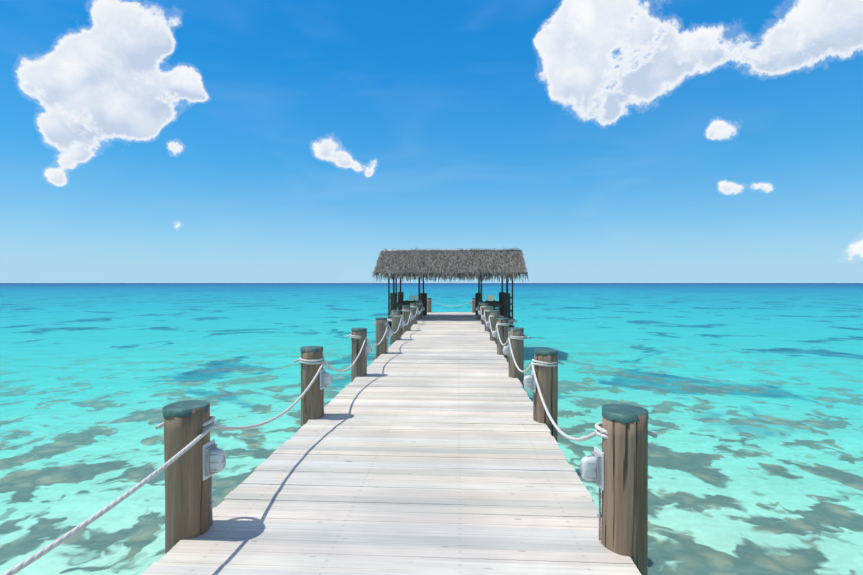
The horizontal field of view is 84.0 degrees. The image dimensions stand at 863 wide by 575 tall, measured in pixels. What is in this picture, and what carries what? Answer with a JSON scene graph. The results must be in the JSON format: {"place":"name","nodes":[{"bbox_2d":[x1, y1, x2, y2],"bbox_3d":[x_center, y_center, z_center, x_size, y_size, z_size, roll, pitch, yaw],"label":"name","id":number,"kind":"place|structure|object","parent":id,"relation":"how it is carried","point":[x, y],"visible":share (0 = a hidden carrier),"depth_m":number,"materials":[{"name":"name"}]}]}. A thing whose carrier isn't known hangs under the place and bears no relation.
{"place":"outdoors","nodes":[
{"label":"outdoors","id":0,"kind":"place"},
{"bbox_2d":[0,283,862,574],"bbox_3d":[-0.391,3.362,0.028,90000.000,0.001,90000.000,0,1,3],"label":"sea water","id":1,"kind":"structure","parent":0,"point":[748,397],"depth_m":14.60,"materials":[{"name":"teal liquid"}]},
{"bbox_2d":[163,400,209,553],"bbox_3d":[-1.644,2.661,3.259,0.284,3.744,0.281,1,2,42],"label":"pile","id":2,"kind":"object","parent":1,"relation":"in","point":[187,501],"visible":0.81,"depth_m":3.12,"materials":[{"name":"brown wood"}]},
{"bbox_2d":[1,303,422,574],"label":"rope","id":3,"kind":"object","parent":2,"relation":"attached to","point":[17,568],"visible":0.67,"depth_m":2.83,"materials":[{"name":"white fabric"}]},
{"bbox_2d":[300,346,322,426],"bbox_3d":[-1.494,2.626,5.984,0.285,3.763,0.288,0,0,-4],"label":"pile","id":4,"kind":"object","parent":1,"relation":"in","point":[311,403],"visible":0.31,"depth_m":5.87,"materials":[{"name":"brown wood"}]},
{"bbox_2d":[351,328,366,381],"bbox_3d":[-1.317,2.610,8.673,0.283,3.745,0.283,0,0,-29],"label":"pile","id":5,"kind":"object","parent":1,"relation":"in","point":[359,368],"visible":0.25,"depth_m":8.55,"materials":[{"name":"brown wood"}]},
{"bbox_2d":[375,317,386,358],"bbox_3d":[-1.190,2.584,11.371,0.286,3.747,0.283,0,1,-14],"label":"pile","id":6,"kind":"object","parent":1,"relation":"in","point":[381,327],"visible":0.15,"depth_m":11.23,"materials":[{"name":"brown wood"}]},
{"bbox_2d":[390,293,396,345],"bbox_3d":[-1.752,2.307,22.288,0.325,4.100,0.324,0,0,-43],"label":"hut pile","id":7,"kind":"object","parent":1,"relation":"in","point":[393,301],"visible":0.19,"depth_m":22.16,"materials":[{"name":"black wood"}]},
{"bbox_2d":[391,310,400,343],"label":"pile","id":8,"kind":"object","parent":1,"relation":"in","point":[395,326],"visible":0.33,"depth_m":13.95,"materials":[{"name":"brown wood"}]},
{"bbox_2d":[398,292,403,313],"bbox_3d":[-1.602,2.283,24.880,0.328,4.100,0.332,0,0,-24],"label":"wooden post","id":9,"kind":"object","parent":1,"relation":"in","point":[401,296],"visible":0.08,"depth_m":24.73,"materials":[{"name":"black wood"}]},
{"bbox_2d":[402,306,409,334],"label":"pile","id":10,"kind":"object","parent":1,"relation":"in","point":[405,316],"visible":0.33,"depth_m":16.67,"materials":[{"name":"brown wood"}]},
{"bbox_2d":[410,303,416,325],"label":"pile","id":11,"kind":"object","parent":1,"relation":"in","point":[413,311],"visible":0.21,"depth_m":19.38,"materials":[{"name":"brown wood"}]},
{"bbox_2d":[416,300,421,318],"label":"pile","id":12,"kind":"object","parent":1,"relation":"in","point":[419,309],"visible":0.15,"depth_m":22.11,"materials":[{"name":"brown wood"}]},
{"bbox_2d":[420,293,426,314],"bbox_3d":[-0.412,2.308,24.809,0.355,4.050,0.363,1,1,33],"label":"wooden post","id":13,"kind":"object","parent":1,"relation":"in","point":[423,297],"visible":0.17,"depth_m":24.66,"materials":[{"name":"brown wood"}]},
{"bbox_2d":[388,322,513,329],"bbox_3d":[0.321,1.827,12.569,5.900,0.470,29.950,0,1,3],"label":"pier substructure","id":14,"kind":"object","parent":1,"relation":"in","point":[390,324],"depth_m":21.39,"materials":[{"name":"brown wood"}]},
{"bbox_2d":[141,312,640,574],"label":"pier deck","id":15,"kind":"structure","parent":14,"relation":"on","point":[427,444],"depth_m":3.87,"materials":[{"name":"white wood"}]},
{"bbox_2d":[203,439,225,525],"bbox_3d":[-1.445,1.332,3.226,0.136,0.573,0.125,0,1,11],"label":"bulkhead lamp","id":16,"kind":"object","parent":15,"relation":"on","point":[214,458],"visible":1,"depth_m":3.19,"materials":[{"name":"metal"}]},
{"bbox_2d":[320,369,331,415],"bbox_3d":[-1.291,1.307,5.932,0.136,0.573,0.125,0,1,11],"label":"bulkhead lamp","id":17,"kind":"object","parent":15,"relation":"on","point":[325,379],"visible":1,"depth_m":5.89,"materials":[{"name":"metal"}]},
{"bbox_2d":[365,344,371,354],"bbox_3d":[-1.138,1.282,8.637,0.136,0.573,0.125,0,1,11],"label":"bulkhead lamp","id":18,"kind":"object","parent":15,"relation":"on","point":[368,349],"visible":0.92,"depth_m":8.60,"materials":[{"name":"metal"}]},
{"bbox_2d":[386,328,392,338],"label":"bulkhead lamp","id":19,"kind":"object","parent":15,"relation":"on","point":[389,333],"visible":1,"depth_m":11.30,"materials":[{"name":"metal"}]},
{"bbox_2d":[388,297,409,317],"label":"hut rails","id":20,"kind":"object","parent":15,"relation":"on","point":[401,305],"visible":0.46,"depth_m":22.20,"materials":[{"name":"brown wood"}]},
{"bbox_2d":[400,320,404,338],"bbox_3d":[-0.831,1.232,14.049,0.136,0.573,0.125,0,1,11],"label":"bulkhead lamp","id":21,"kind":"object","parent":15,"relation":"on","point":[402,323],"visible":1,"depth_m":14.01,"materials":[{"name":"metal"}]},
{"bbox_2d":[398,300,415,309],"bbox_3d":[-1.143,1.017,22.767,0.840,0.870,0.438,0,1,3],"label":"bench","id":22,"kind":"object","parent":15,"relation":"on","point":[406,302],"visible":0.29,"depth_m":22.55,"materials":[{"name":"brown wood"}]},
{"bbox_2d":[410,314,413,329],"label":"bulkhead lamp","id":23,"kind":"object","parent":15,"relation":"on","point":[411,317],"visible":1,"depth_m":16.73,"materials":[{"name":"metal"}]},
{"bbox_2d":[409,295,417,300],"bbox_3d":[-0.957,0.926,26.369,0.600,0.986,0.577,0,1,-9],"label":"sign","id":24,"kind":"object","parent":15,"relation":"on","point":[411,297],"visible":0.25,"depth_m":26.60,"materials":[{"name":"paint"}]},
{"bbox_2d":[427,298,431,311],"bbox_3d":[-0.128,2.448,27.276,0.284,3.724,0.283,-1,1,-16],"label":"end post","id":25,"kind":"object","parent":15,"relation":"on","point":[429,308],"visible":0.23,"depth_m":27.14,"materials":[{"name":"brown wood"}]},
{"bbox_2d":[380,274,512,318],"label":"roof support posts","id":26,"kind":"object","parent":15,"relation":"on","point":[479,286],"visible":0.17,"depth_m":22.34,"materials":[{"name":"brown wood"}]},
{"bbox_2d":[371,247,528,282],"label":"thatch roof","id":27,"kind":"structure","parent":26,"relation":"on","point":[461,263],"depth_m":21.90,"materials":[{"name":"grey wicker"}]},
{"bbox_2d":[472,298,474,312],"bbox_3d":[2.430,2.450,27.134,0.285,3.724,0.288,0,1,36],"label":"end post","id":28,"kind":"object","parent":15,"relation":"on","point":[473,306],"visible":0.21,"depth_m":27.00,"materials":[{"name":"brown wood"}]},
{"bbox_2d":[486,295,495,300],"bbox_3d":[3.198,0.928,26.083,0.600,0.986,0.577,0,1,13],"label":"sign","id":29,"kind":"object","parent":15,"relation":"on","point":[492,297],"visible":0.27,"depth_m":26.31,"materials":[{"name":"paint"}]},
{"bbox_2d":[485,300,502,317],"bbox_3d":[2.930,1.019,22.536,0.840,0.870,0.438,0,1,3],"label":"bench","id":30,"kind":"object","parent":15,"relation":"on","point":[495,302],"visible":0.44,"depth_m":22.33,"materials":[{"name":"brown wood"}]},
{"bbox_2d":[492,330,497,353],"bbox_3d":[1.480,1.258,11.203,0.136,0.573,0.125,0,1,-5],"label":"bulkhead lamp","id":31,"kind":"object","parent":15,"relation":"on","point":[494,333],"visible":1,"depth_m":11.17,"materials":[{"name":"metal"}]},
{"bbox_2d":[484,297,512,317],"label":"hut rails","id":32,"kind":"object","parent":15,"relation":"on","point":[498,305],"visible":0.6,"depth_m":21.95,"materials":[{"name":"brown wood"}]},
{"bbox_2d":[503,345,510,375],"bbox_3d":[1.326,1.283,8.498,0.136,0.573,0.125,0,1,-5],"label":"bulkhead lamp","id":33,"kind":"object","parent":15,"relation":"on","point":[506,350],"visible":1,"depth_m":8.46,"materials":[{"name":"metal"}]},
{"bbox_2d":[523,371,535,419],"bbox_3d":[1.173,1.308,5.792,0.136,0.573,0.125,0,1,-5],"label":"bulkhead lamp","id":34,"kind":"object","parent":15,"relation":"on","point":[529,381],"visible":1,"depth_m":5.75,"materials":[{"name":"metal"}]},
{"bbox_2d":[475,293,479,315],"bbox_3d":[2.435,2.310,24.643,0.361,4.050,0.355,0,1,34],"label":"wooden post","id":35,"kind":"object","parent":1,"relation":"in","point":[477,297],"visible":0.15,"depth_m":24.50,"materials":[{"name":"brown wood"}]},
{"bbox_2d":[478,301,483,318],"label":"pile","id":36,"kind":"object","parent":1,"relation":"in","point":[479,316],"visible":0.06,"depth_m":21.93,"materials":[{"name":"brown wood"}]},
{"bbox_2d":[481,303,487,324],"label":"pile","id":37,"kind":"object","parent":1,"relation":"in","point":[483,310],"visible":0.17,"depth_m":19.23,"materials":[{"name":"brown wood"}]},
{"bbox_2d":[485,306,492,331],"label":"pile","id":38,"kind":"object","parent":1,"relation":"in","point":[487,314],"visible":0.17,"depth_m":16.52,"materials":[{"name":"brown wood"}]},
{"bbox_2d":[490,310,499,343],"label":"pile","id":39,"kind":"object","parent":1,"relation":"in","point":[495,314],"visible":0.15,"depth_m":13.78,"materials":[{"name":"brown wood"}]},
{"bbox_2d":[499,292,504,315],"bbox_3d":[3.623,2.285,24.577,0.321,4.100,0.329,-1,1,-26],"label":"wooden post","id":40,"kind":"object","parent":1,"relation":"in","point":[500,296],"visible":0.15,"depth_m":24.41,"materials":[{"name":"black wood"}]},
{"bbox_2d":[497,318,508,361],"bbox_3d":[1.671,2.587,11.236,0.280,3.744,0.285,0,0,-16],"label":"pile","id":41,"kind":"object","parent":1,"relation":"in","point":[503,332],"visible":0.29,"depth_m":11.10,"materials":[{"name":"brown wood"}]},
{"bbox_2d":[478,303,657,440],"bbox_3d":[1.708,1.028,11.216,0.391,0.418,21.989,0,1,3],"label":"rope","id":42,"kind":"object","parent":41,"relation":"attached to","point":[598,430],"visible":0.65,"depth_m":5.41,"materials":[{"name":"white fabric"}]},
{"bbox_2d":[503,293,510,319],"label":"hut pile","id":43,"kind":"object","parent":1,"relation":"in","point":[507,304],"visible":0.33,"depth_m":21.86,"materials":[{"name":"black wood"}]},
{"bbox_2d":[508,327,523,388],"bbox_3d":[1.515,2.601,8.539,0.288,3.765,0.286,0,0,41],"label":"pile","id":44,"kind":"object","parent":1,"relation":"in","point":[517,345],"visible":0.21,"depth_m":8.41,"materials":[{"name":"brown wood"}]},
{"bbox_2d":[534,349,557,440],"bbox_3d":[1.377,2.632,5.804,0.285,3.753,0.285,0,0,18],"label":"pile","id":45,"kind":"object","parent":1,"relation":"in","point":[547,377],"visible":0.38,"depth_m":5.68,"materials":[{"name":"brown wood"}]},
{"bbox_2d":[601,404,648,574],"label":"pile","id":46,"kind":"object","parent":1,"relation":"in","point":[624,525],"visible":0.88,"depth_m":2.94,"materials":[{"name":"brown wood"}]},
{"bbox_2d":[580,447,603,540],"bbox_3d":[1.019,1.333,3.087,0.136,0.573,0.125,0,1,-5],"label":"bulkhead lamp","id":47,"kind":"object","parent":46,"relation":"attached to","point":[592,467],"visible":1,"depth_m":3.05,"materials":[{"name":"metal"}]},
{"bbox_2d":[0,0,862,282],"label":"sky","id":48,"kind":"structure","parent":0,"point":[142,141],"materials":[{"name":"blue"}]}
]}

